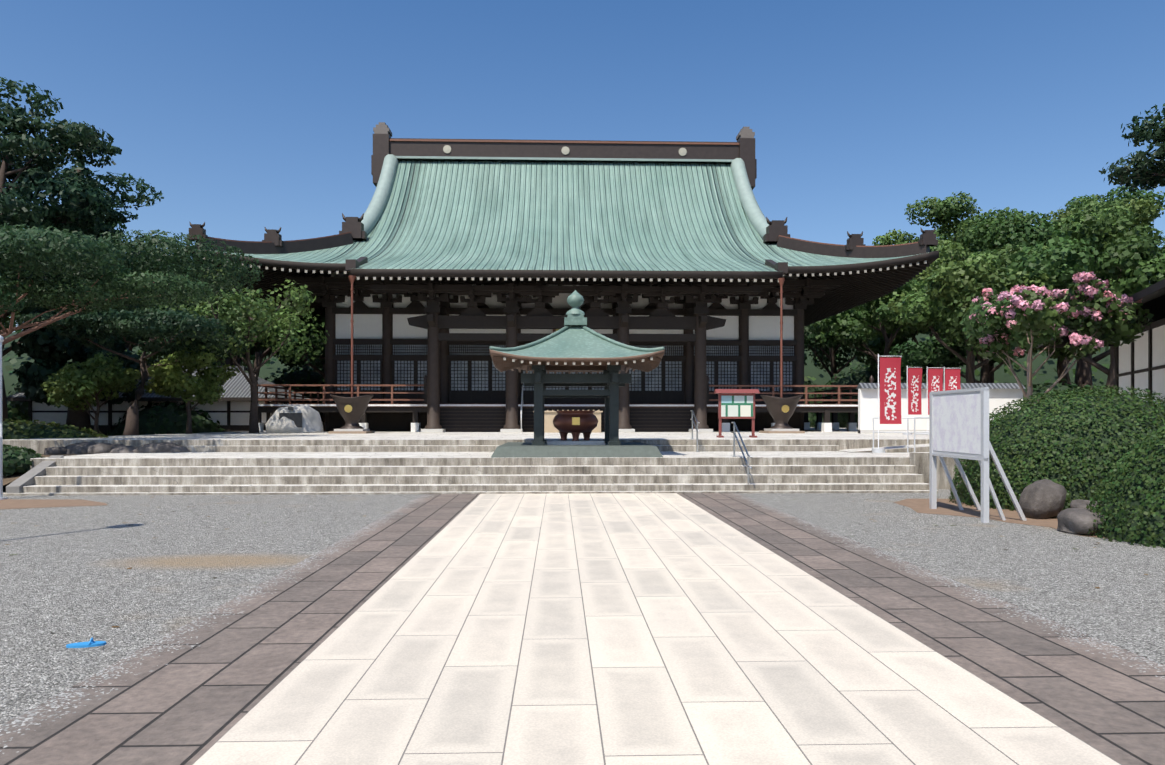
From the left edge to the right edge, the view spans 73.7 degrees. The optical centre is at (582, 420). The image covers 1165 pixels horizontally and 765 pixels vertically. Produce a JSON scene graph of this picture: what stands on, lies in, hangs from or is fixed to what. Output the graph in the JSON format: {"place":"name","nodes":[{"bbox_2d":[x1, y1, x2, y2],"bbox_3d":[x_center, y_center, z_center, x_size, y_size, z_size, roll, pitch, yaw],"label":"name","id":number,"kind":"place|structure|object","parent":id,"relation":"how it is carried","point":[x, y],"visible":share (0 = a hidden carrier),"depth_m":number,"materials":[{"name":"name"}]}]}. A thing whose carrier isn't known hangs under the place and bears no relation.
{"place":"outdoors","nodes":[
{"label":"outdoors","id":0,"kind":"place"},
{"bbox_2d":[3,454,85,485],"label":"garden bank","id":1,"kind":"structure","parent":0,"point":[7,479],"depth_m":18.19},
{"bbox_2d":[0,310,22,356],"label":"tree","id":2,"kind":"object","parent":1,"relation":"on","point":[8,349],"depth_m":45.32,"materials":[{"name":"green plant"}]},
{"bbox_2d":[4,310,20,326],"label":"tree","id":3,"kind":"object","parent":1,"relation":"on","point":[8,318],"visible":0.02,"depth_m":49.12,"materials":[{"name":"green plant"}]},
{"bbox_2d":[7,404,30,421],"bbox_3d":[-29.902,0.210,36.955,8.602,3.506,6.114,0,0,-2],"label":"understorey","id":4,"kind":"object","parent":1,"relation":"on","point":[13,414],"visible":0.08,"depth_m":37.00,"materials":[{"name":"green plant"}]},
{"bbox_2d":[3,444,44,475],"bbox_3d":[-13.883,0.918,18.485,1.916,0.764,1.511,0,0,-2],"label":"shrub","id":5,"kind":"object","parent":1,"relation":"on","point":[16,459],"visible":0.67,"depth_m":18.26,"materials":[{"name":"green plant"}]},
{"bbox_2d":[2,418,108,439],"bbox_3d":[-19.066,0.593,25.138,7.801,1.422,1.764,0,0,-2],"label":"hedge","id":6,"kind":"object","parent":1,"relation":"on","point":[21,429],"visible":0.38,"depth_m":24.82,"materials":[{"name":"green plant"}]},
{"bbox_2d":[44,447,67,454],"bbox_3d":[-14.766,0.875,21.907,0.717,0.305,0.968,0,0,-29],"label":"rock","id":7,"kind":"object","parent":1,"relation":"on","point":[54,450],"visible":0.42,"depth_m":21.52,"materials":[{"name":"grey stone"}]},
{"bbox_2d":[10,158,148,432],"bbox_3d":[-24.896,-6.273,38.893,5.838,14.306,5.824,0,0,-30],"label":"cedar tree","id":8,"kind":"object","parent":1,"relation":"on","point":[43,347],"visible":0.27,"depth_m":37.40,"materials":[{"name":"green plant"}]},
{"bbox_2d":[65,442,95,453],"bbox_3d":[-14.317,0.828,22.073,1.065,0.484,0.779,0,0,-20],"label":"rock","id":9,"kind":"object","parent":1,"relation":"on","point":[79,448],"visible":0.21,"depth_m":21.80,"materials":[{"name":"grey stone"}]},
{"bbox_2d":[0,77,163,420],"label":"tall pine tree","id":10,"kind":"object","parent":1,"relation":"on","point":[88,201],"visible":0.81,"depth_m":30.79,"materials":[{"name":"green plant"}]},
{"bbox_2d":[7,348,159,418],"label":"understorey","id":11,"kind":"object","parent":1,"relation":"on","point":[21,405],"visible":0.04,"depth_m":52.40,"materials":[{"name":"green plant"}]},
{"bbox_2d":[40,352,140,433],"bbox_3d":[-20.422,-1.028,32.433,4.567,3.799,3.482,0,0,59],"label":"young maple tree","id":12,"kind":"object","parent":1,"relation":"on","point":[74,386],"visible":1,"depth_m":31.73,"materials":[{"name":"green plant"}]},
{"bbox_2d":[87,443,124,453],"bbox_3d":[-13.393,0.829,21.828,0.776,0.447,1.012,0,0,-4],"label":"rock","id":13,"kind":"object","parent":1,"relation":"on","point":[97,448],"visible":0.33,"depth_m":21.44,"materials":[{"name":"grey stone"}]},
{"bbox_2d":[15,212,212,350],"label":"tree","id":14,"kind":"object","parent":1,"relation":"on","point":[113,225],"depth_m":45.46,"materials":[{"name":"green plant"}]},
{"bbox_2d":[109,446,136,452],"bbox_3d":[-12.875,0.877,21.780,0.978,0.365,0.814,0,0,41],"label":"rock","id":15,"kind":"object","parent":1,"relation":"on","point":[123,449],"visible":0.23,"depth_m":21.54,"materials":[{"name":"grey stone"}]},
{"bbox_2d":[0,223,264,344],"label":"red pine tree","id":16,"kind":"object","parent":1,"relation":"on","point":[70,277],"visible":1,"depth_m":22.25,"materials":[{"name":"green plant"}]},
{"bbox_2d":[14,305,253,435],"bbox_3d":[-17.965,-1.988,31.983,7.779,5.777,7.062,0,0,-1],"label":"red pine tree","id":17,"kind":"object","parent":1,"relation":"on","point":[151,327],"visible":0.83,"depth_m":30.31,"materials":[{"name":"green plant"}]},
{"bbox_2d":[126,345,170,363],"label":"tree","id":18,"kind":"object","parent":1,"relation":"on","point":[156,354],"depth_m":65.73,"materials":[{"name":"green plant"}]},
{"bbox_2d":[7,366,316,435],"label":"outbuilding","id":19,"kind":"structure","parent":1,"relation":"on","point":[229,411],"depth_m":43.20,"materials":[{"name":"paint"}]},
{"bbox_2d":[107,401,224,435],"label":"understorey","id":20,"kind":"object","parent":1,"relation":"on","point":[168,417],"visible":0.48,"depth_m":41.89,"materials":[{"name":"green plant"}]},
{"bbox_2d":[130,283,239,359],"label":"tree","id":21,"kind":"object","parent":1,"relation":"on","point":[177,344],"depth_m":58.23,"materials":[{"name":"green plant"}]},
{"bbox_2d":[146,355,234,365],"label":"understorey","id":22,"kind":"object","parent":1,"relation":"on","point":[150,362],"depth_m":50.17,"materials":[{"name":"green plant"}]},
{"bbox_2d":[133,259,312,365],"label":"tree","id":23,"kind":"object","parent":1,"relation":"on","point":[256,348],"visible":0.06,"depth_m":51.22,"materials":[{"name":"green plant"}]},
{"bbox_2d":[214,351,267,366],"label":"tree","id":24,"kind":"object","parent":1,"relation":"on","point":[252,357],"depth_m":83.48,"materials":[{"name":"green plant"}]},
{"bbox_2d":[219,341,276,376],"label":"tree","id":25,"kind":"object","parent":1,"relation":"on","point":[260,356],"depth_m":68.88,"materials":[{"name":"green plant"}]},
{"bbox_2d":[232,304,324,421],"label":"tree","id":26,"kind":"object","parent":1,"relation":"on","point":[319,359],"visible":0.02,"depth_m":51.54,"materials":[{"name":"green plant"}]},
{"bbox_2d":[262,322,324,371],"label":"tree","id":27,"kind":"object","parent":1,"relation":"on","point":[314,341],"visible":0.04,"depth_m":60.90,"materials":[{"name":"green plant"}]},
{"bbox_2d":[264,366,323,403],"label":"understorey","id":28,"kind":"object","parent":1,"relation":"on","point":[303,376],"visible":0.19,"depth_m":55.56,"materials":[{"name":"green plant"}]},
{"bbox_2d":[804,325,808,365],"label":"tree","id":29,"kind":"object","parent":1,"relation":"on","point":[805,358],"depth_m":77.49,"materials":[{"name":"green plant"}]},
{"bbox_2d":[804,381,826,426],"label":"understorey","id":30,"kind":"object","parent":1,"relation":"on","point":[811,389],"visible":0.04,"depth_m":68.67,"materials":[{"name":"green plant"}]},
{"bbox_2d":[804,305,873,384],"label":"tree","id":31,"kind":"object","parent":1,"relation":"on","point":[821,351],"visible":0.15,"depth_m":71.73,"materials":[{"name":"green plant"}]},
{"bbox_2d":[810,361,879,427],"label":"understorey","id":32,"kind":"object","parent":1,"relation":"on","point":[864,373],"visible":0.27,"depth_m":62.18,"materials":[{"name":"green plant"}]},
{"bbox_2d":[810,278,926,368],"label":"tree","id":33,"kind":"object","parent":1,"relation":"on","point":[846,327],"visible":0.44,"depth_m":56.38,"materials":[{"name":"green plant"}]},
{"bbox_2d":[857,364,943,425],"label":"understorey","id":34,"kind":"object","parent":1,"relation":"on","point":[903,375],"visible":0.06,"depth_m":49.62,"materials":[{"name":"green plant"}]},
{"bbox_2d":[856,383,1025,433],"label":"garden wall","id":35,"kind":"structure","parent":1,"relation":"on","point":[1000,394],"depth_m":33.78,"materials":[{"name":"paint"}]},
{"bbox_2d":[861,241,1033,368],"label":"tree","id":36,"kind":"object","parent":1,"relation":"on","point":[946,257],"visible":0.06,"depth_m":58.01,"materials":[{"name":"green plant"}]},
{"bbox_2d":[872,191,1029,382],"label":"tree","id":37,"kind":"object","parent":1,"relation":"on","point":[945,212],"visible":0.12,"depth_m":75.90,"materials":[{"name":"green plant"}]},
{"bbox_2d":[889,265,1025,382],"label":"tree","id":38,"kind":"object","parent":1,"relation":"on","point":[928,357],"visible":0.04,"depth_m":49.16,"materials":[{"name":"green plant"}]},
{"bbox_2d":[888,250,1054,382],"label":"tree","id":39,"kind":"object","parent":1,"relation":"on","point":[961,283],"visible":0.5,"depth_m":41.32,"materials":[{"name":"green plant"}]},
{"bbox_2d":[925,207,1066,382],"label":"tree","id":40,"kind":"object","parent":1,"relation":"on","point":[1001,230],"visible":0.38,"depth_m":58.85,"materials":[{"name":"green plant"}]},
{"bbox_2d":[967,224,1123,384],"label":"tree","id":41,"kind":"object","parent":1,"relation":"on","point":[1063,358],"visible":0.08,"depth_m":49.91,"materials":[{"name":"green plant"}]},
{"bbox_2d":[1023,378,1095,404],"bbox_3d":[22.179,-0.028,36.622,7.227,4.040,5.051,0,0,-2],"label":"understorey","id":42,"kind":"object","parent":1,"relation":"on","point":[1037,388],"visible":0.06,"depth_m":36.10,"materials":[{"name":"green plant"}]},
{"bbox_2d":[1003,209,1164,395],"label":"tree","id":43,"kind":"object","parent":1,"relation":"on","point":[1135,262],"visible":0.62,"depth_m":39.62,"materials":[{"name":"green plant"}]},
{"bbox_2d":[1017,196,1164,392],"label":"tree","id":44,"kind":"object","parent":1,"relation":"on","point":[1130,212],"visible":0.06,"depth_m":60.52,"materials":[{"name":"green plant"}]},
{"bbox_2d":[1038,279,1164,403],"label":"side hall","id":45,"kind":"structure","parent":1,"relation":"on","point":[1140,362],"depth_m":27.13,"materials":[{"name":"paint"}]},
{"bbox_2d":[1056,185,1164,384],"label":"tree","id":46,"kind":"object","parent":1,"relation":"on","point":[1128,195],"visible":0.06,"depth_m":67.27,"materials":[{"name":"green plant"}]},
{"bbox_2d":[1099,103,1164,191],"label":"pine tree","id":47,"kind":"object","parent":1,"relation":"on","point":[1142,176],"visible":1,"depth_m":18.82,"materials":[{"name":"green plant"}]},
{"bbox_2d":[2,326,320,404],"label":"wooded rise","id":48,"kind":"structure","parent":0,"point":[11,361],"depth_m":100.53,"materials":[{"name":"green plant"}]},
{"bbox_2d":[0,493,1164,764],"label":"path paving","id":49,"kind":"structure","parent":0,"point":[608,629],"depth_m":5.26,"materials":[{"name":"beige stone"}]},
{"bbox_2d":[0,482,1164,725],"bbox_3d":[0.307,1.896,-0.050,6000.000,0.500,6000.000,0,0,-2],"label":"ground","id":50,"kind":"structure","parent":0,"point":[66,576],"depth_m":9.10,"materials":[{"name":"grey gravel"}]},
{"bbox_2d":[66,637,105,647],"bbox_3d":[-3.632,1.619,5.685,0.260,0.062,0.101,0,0,-16],"label":"blue lost sandal","id":51,"kind":"object","parent":50,"relation":"on","point":[91,643],"visible":1,"depth_m":5.66,"materials":[{"name":"blue plastic"}]},
{"bbox_2d":[3,427,965,495],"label":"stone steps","id":52,"kind":"structure","parent":50,"relation":"on","point":[840,460],"depth_m":18.52,"materials":[{"name":"grey stone"}]},
{"bbox_2d":[137,442,179,452],"bbox_3d":[-12.005,0.837,21.970,1.123,0.464,0.842,0,0,-14],"label":"rock","id":53,"kind":"object","parent":52,"relation":"on","point":[163,447],"visible":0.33,"depth_m":21.64,"materials":[{"name":"grey stone"}]},
{"bbox_2d":[169,446,189,452],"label":"rock","id":54,"kind":"object","parent":52,"relation":"on","point":[178,449],"visible":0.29,"depth_m":21.81,"materials":[{"name":"grey stone"}]},
{"bbox_2d":[139,347,239,433],"bbox_3d":[-16.923,-1.289,33.204,4.014,3.675,3.136,0,0,-11],"label":"young maple tree","id":55,"kind":"object","parent":52,"relation":"on","point":[174,380],"visible":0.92,"depth_m":32.79,"materials":[{"name":"green plant"}]},
{"bbox_2d":[148,265,327,432],"bbox_3d":[-15.098,-2.958,33.705,6.924,7.032,6.978,0,0,-4],"label":"wispy tree","id":56,"kind":"object","parent":52,"relation":"on","point":[250,310],"visible":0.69,"depth_m":33.90,"materials":[{"name":"green plant"}]},
{"bbox_2d":[266,405,323,433],"bbox_3d":[-11.063,-0.061,29.720,2.158,1.079,1.034,0,0,-5],"label":"stone monument","id":57,"kind":"object","parent":52,"relation":"on","point":[311,420],"visible":0.92,"depth_m":29.42,"materials":[{"name":"grey stone"}]},
{"bbox_2d":[279,407,301,426],"bbox_3d":[-11.018,-0.144,29.330,0.840,0.780,0.080,0,0,-2],"label":"stone monument plate","id":58,"kind":"object","parent":57,"relation":"attached to","point":[296,418],"visible":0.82,"depth_m":29.30,"materials":[{"name":"grey stone"}]},
{"bbox_2d":[328,394,374,433],"bbox_3d":[-10.162,-0.312,34.259,1.899,1.716,1.600,0,0,-2],"label":"rainwater basin","id":59,"kind":"object","parent":52,"relation":"on","point":[352,410],"visible":1,"depth_m":33.81,"materials":[{"name":"metal"}]},
{"bbox_2d":[287,271,840,430],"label":"frame","id":60,"kind":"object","parent":52,"relation":"on","point":[390,345],"depth_m":41.22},
{"bbox_2d":[187,122,937,274],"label":"roof ridge ornaments","id":61,"kind":"object","parent":60,"relation":"on","point":[389,152],"visible":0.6,"depth_m":49.09},
{"bbox_2d":[186,160,938,278],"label":"hall roof","id":62,"kind":"structure","parent":60,"relation":"on","point":[517,219],"depth_m":44.38,"materials":[{"name":"green metal"}]},
{"bbox_2d":[197,256,929,326],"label":"roof eaves","id":63,"kind":"object","parent":60,"relation":"attached to","point":[857,288],"visible":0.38,"depth_m":41.60,"materials":[{"name":"black wood"}]},
{"bbox_2d":[255,374,873,432],"bbox_3d":[-1.152,-0.884,51.649,31.220,2.860,30.560,0,0,-2],"label":"temple veranda","id":64,"kind":"object","parent":60,"relation":"attached to","point":[492,417],"visible":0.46,"depth_m":38.91,"materials":[{"name":"brown wood"}]},
{"bbox_2d":[348,275,784,431],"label":"temple columns","id":65,"kind":"structure","parent":60,"relation":"attached to","point":[435,319],"depth_m":37.65,"materials":[{"name":"black wood"}]},
{"bbox_2d":[489,290,664,457],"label":"pavilion","id":66,"kind":"structure","parent":52,"relation":"on","point":[611,379],"depth_m":19.89,"materials":[{"name":"metal"}]},
{"bbox_2d":[547,411,604,444],"bbox_3d":[-0.190,0.176,20.944,1.500,0.900,1.500,0,0,-2],"label":"incense burner","id":67,"kind":"object","parent":66,"relation":"on","point":[575,424],"visible":1,"depth_m":20.48,"materials":[{"name":"metal"}]},
{"bbox_2d":[490,326,664,371],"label":"pavilion roof","id":68,"kind":"structure","parent":66,"relation":"attached to","point":[575,343],"depth_m":19.43,"materials":[{"name":"green metal"}]},
{"bbox_2d":[690,410,699,451],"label":"handrail upper steps","id":69,"kind":"structure","parent":52,"relation":"on","point":[696,426],"depth_m":22.38,"materials":[{"name":"silver metal"}]},
{"bbox_2d":[714,389,759,437],"bbox_3d":[5.103,-0.254,25.712,1.440,1.600,0.500,0,0,-2],"label":"notice board","id":70,"kind":"object","parent":52,"relation":"on","point":[736,403],"visible":1,"depth_m":25.64,"materials":[{"name":"red wood"}]},
{"bbox_2d":[731,422,751,484],"bbox_3d":[3.779,0.831,18.489,0.120,1.630,1.946,0,0,-2],"label":"handrail","id":71,"kind":"object","parent":52,"relation":"on","point":[734,436],"depth_m":18.49,"materials":[{"name":"silver metal"}]},
{"bbox_2d":[759,395,804,432],"bbox_3d":[8.929,-0.312,34.857,1.899,1.716,1.600,0,0,-2],"label":"rainwater basin","id":72,"kind":"object","parent":52,"relation":"on","point":[781,410],"visible":1,"depth_m":34.41,"materials":[{"name":"metal"}]},
{"bbox_2d":[872,354,901,452],"bbox_3d":[8.478,-0.489,21.616,0.830,2.750,0.340,0,0,-2],"label":"nobori banner","id":73,"kind":"object","parent":52,"relation":"on","point":[890,392],"visible":1,"depth_m":21.62,"materials":[{"name":"fabric"}]},
{"bbox_2d":[903,366,921,434],"bbox_3d":[13.184,-0.829,31.004,0.830,2.750,0.340,0,0,-10],"label":"nobori banner","id":74,"kind":"object","parent":52,"relation":"on","point":[914,378],"visible":0.9,"depth_m":31.02,"materials":[{"name":"fabric"}]},
{"bbox_2d":[923,367,943,434],"bbox_3d":[14.128,-0.829,31.288,0.830,2.750,0.340,0,0,0],"label":"nobori banner","id":75,"kind":"object","parent":52,"relation":"on","point":[935,380],"visible":0.56,"depth_m":31.30,"materials":[{"name":"fabric"}]},
{"bbox_2d":[873,417,1000,452],"bbox_3d":[10.118,0.392,20.512,3.940,0.987,2.550,0,0,-2],"label":"ramp railing","id":76,"kind":"object","parent":52,"relation":"on","point":[908,418],"visible":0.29,"depth_m":21.71,"materials":[{"name":"metal"}]},
{"bbox_2d":[944,367,960,390],"bbox_3d":[14.967,-0.829,31.590,0.830,2.750,0.340,0,0,6],"label":"nobori banner","id":77,"kind":"object","parent":52,"relation":"on","point":[951,379],"visible":0.4,"depth_m":31.59,"materials":[{"name":"fabric"}]},
{"bbox_2d":[960,271,1153,405],"bbox_3d":[12.500,-1.496,21.196,4.327,4.775,3.767,0,0,-12],"label":"crape myrtle tree","id":78,"kind":"object","parent":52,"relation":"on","point":[1030,317],"visible":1,"depth_m":20.22,"materials":[{"name":"pink plant"}]},
{"bbox_2d":[0,499,1106,538],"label":"soil beds","id":79,"kind":"object","parent":50,"relation":"on","point":[945,507],"depth_m":14.73,"materials":[{"name":"brown soil"}]},
{"bbox_2d":[0,335,7,499],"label":"steel pole","id":80,"kind":"object","parent":79,"relation":"on","point":[1,451],"visible":0.92,"depth_m":16.25,"materials":[{"name":"metal"}]},
{"bbox_2d":[5,495,1147,626],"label":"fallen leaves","id":81,"kind":"object","parent":79,"relation":"on","point":[365,515],"visible":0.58,"depth_m":12.19,"materials":[{"name":"brown plant"}]},
{"bbox_2d":[929,387,1025,522],"bbox_3d":[6.917,0.557,13.570,0.827,2.203,2.050,0,0,1],"label":"signboard","id":82,"kind":"object","parent":79,"relation":"on","point":[959,423],"visible":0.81,"depth_m":13.35,"materials":[{"name":"metal"}]},
{"bbox_2d":[1019,479,1066,518],"bbox_3d":[7.874,1.328,13.306,0.778,0.652,0.714,0,0,-6],"label":"boulder","id":83,"kind":"object","parent":79,"relation":"on","point":[1043,499],"visible":0.96,"depth_m":13.01,"materials":[{"name":"grey stone"}]},
{"bbox_2d":[948,385,1164,510],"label":"clipped shrub","id":84,"kind":"object","parent":79,"relation":"on","point":[1077,446],"visible":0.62,"depth_m":14.27,"materials":[{"name":"green plant"}]},
{"bbox_2d":[1057,508,1105,534],"bbox_3d":[7.331,1.473,11.365,0.549,0.357,0.693,0,0,-6],"label":"boulder","id":85,"kind":"object","parent":79,"relation":"on","point":[1078,521],"visible":0.79,"depth_m":11.18,"materials":[{"name":"grey stone"}]},
{"bbox_2d":[1070,499,1096,508],"bbox_3d":[8.228,1.450,12.404,0.682,0.344,0.696,0,0,-2],"label":"rock","id":86,"kind":"object","parent":79,"relation":"on","point":[1079,503],"visible":0.17,"depth_m":12.50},
{"bbox_2d":[1086,426,1164,547],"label":"clipped shrub","id":87,"kind":"object","parent":79,"relation":"on","point":[1130,505],"visible":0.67,"depth_m":10.66,"materials":[{"name":"green plant"}]},
{"bbox_2d":[0,0,1164,332],"label":"sky","id":88,"kind":"structure","parent":0,"point":[247,117],"materials":[{"name":"blue"}]},
{"bbox_2d":[804,332,1109,394],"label":"wooded rise","id":89,"kind":"structure","parent":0,"point":[1002,373],"depth_m":97.78,"materials":[{"name":"green plant"}]}
]}

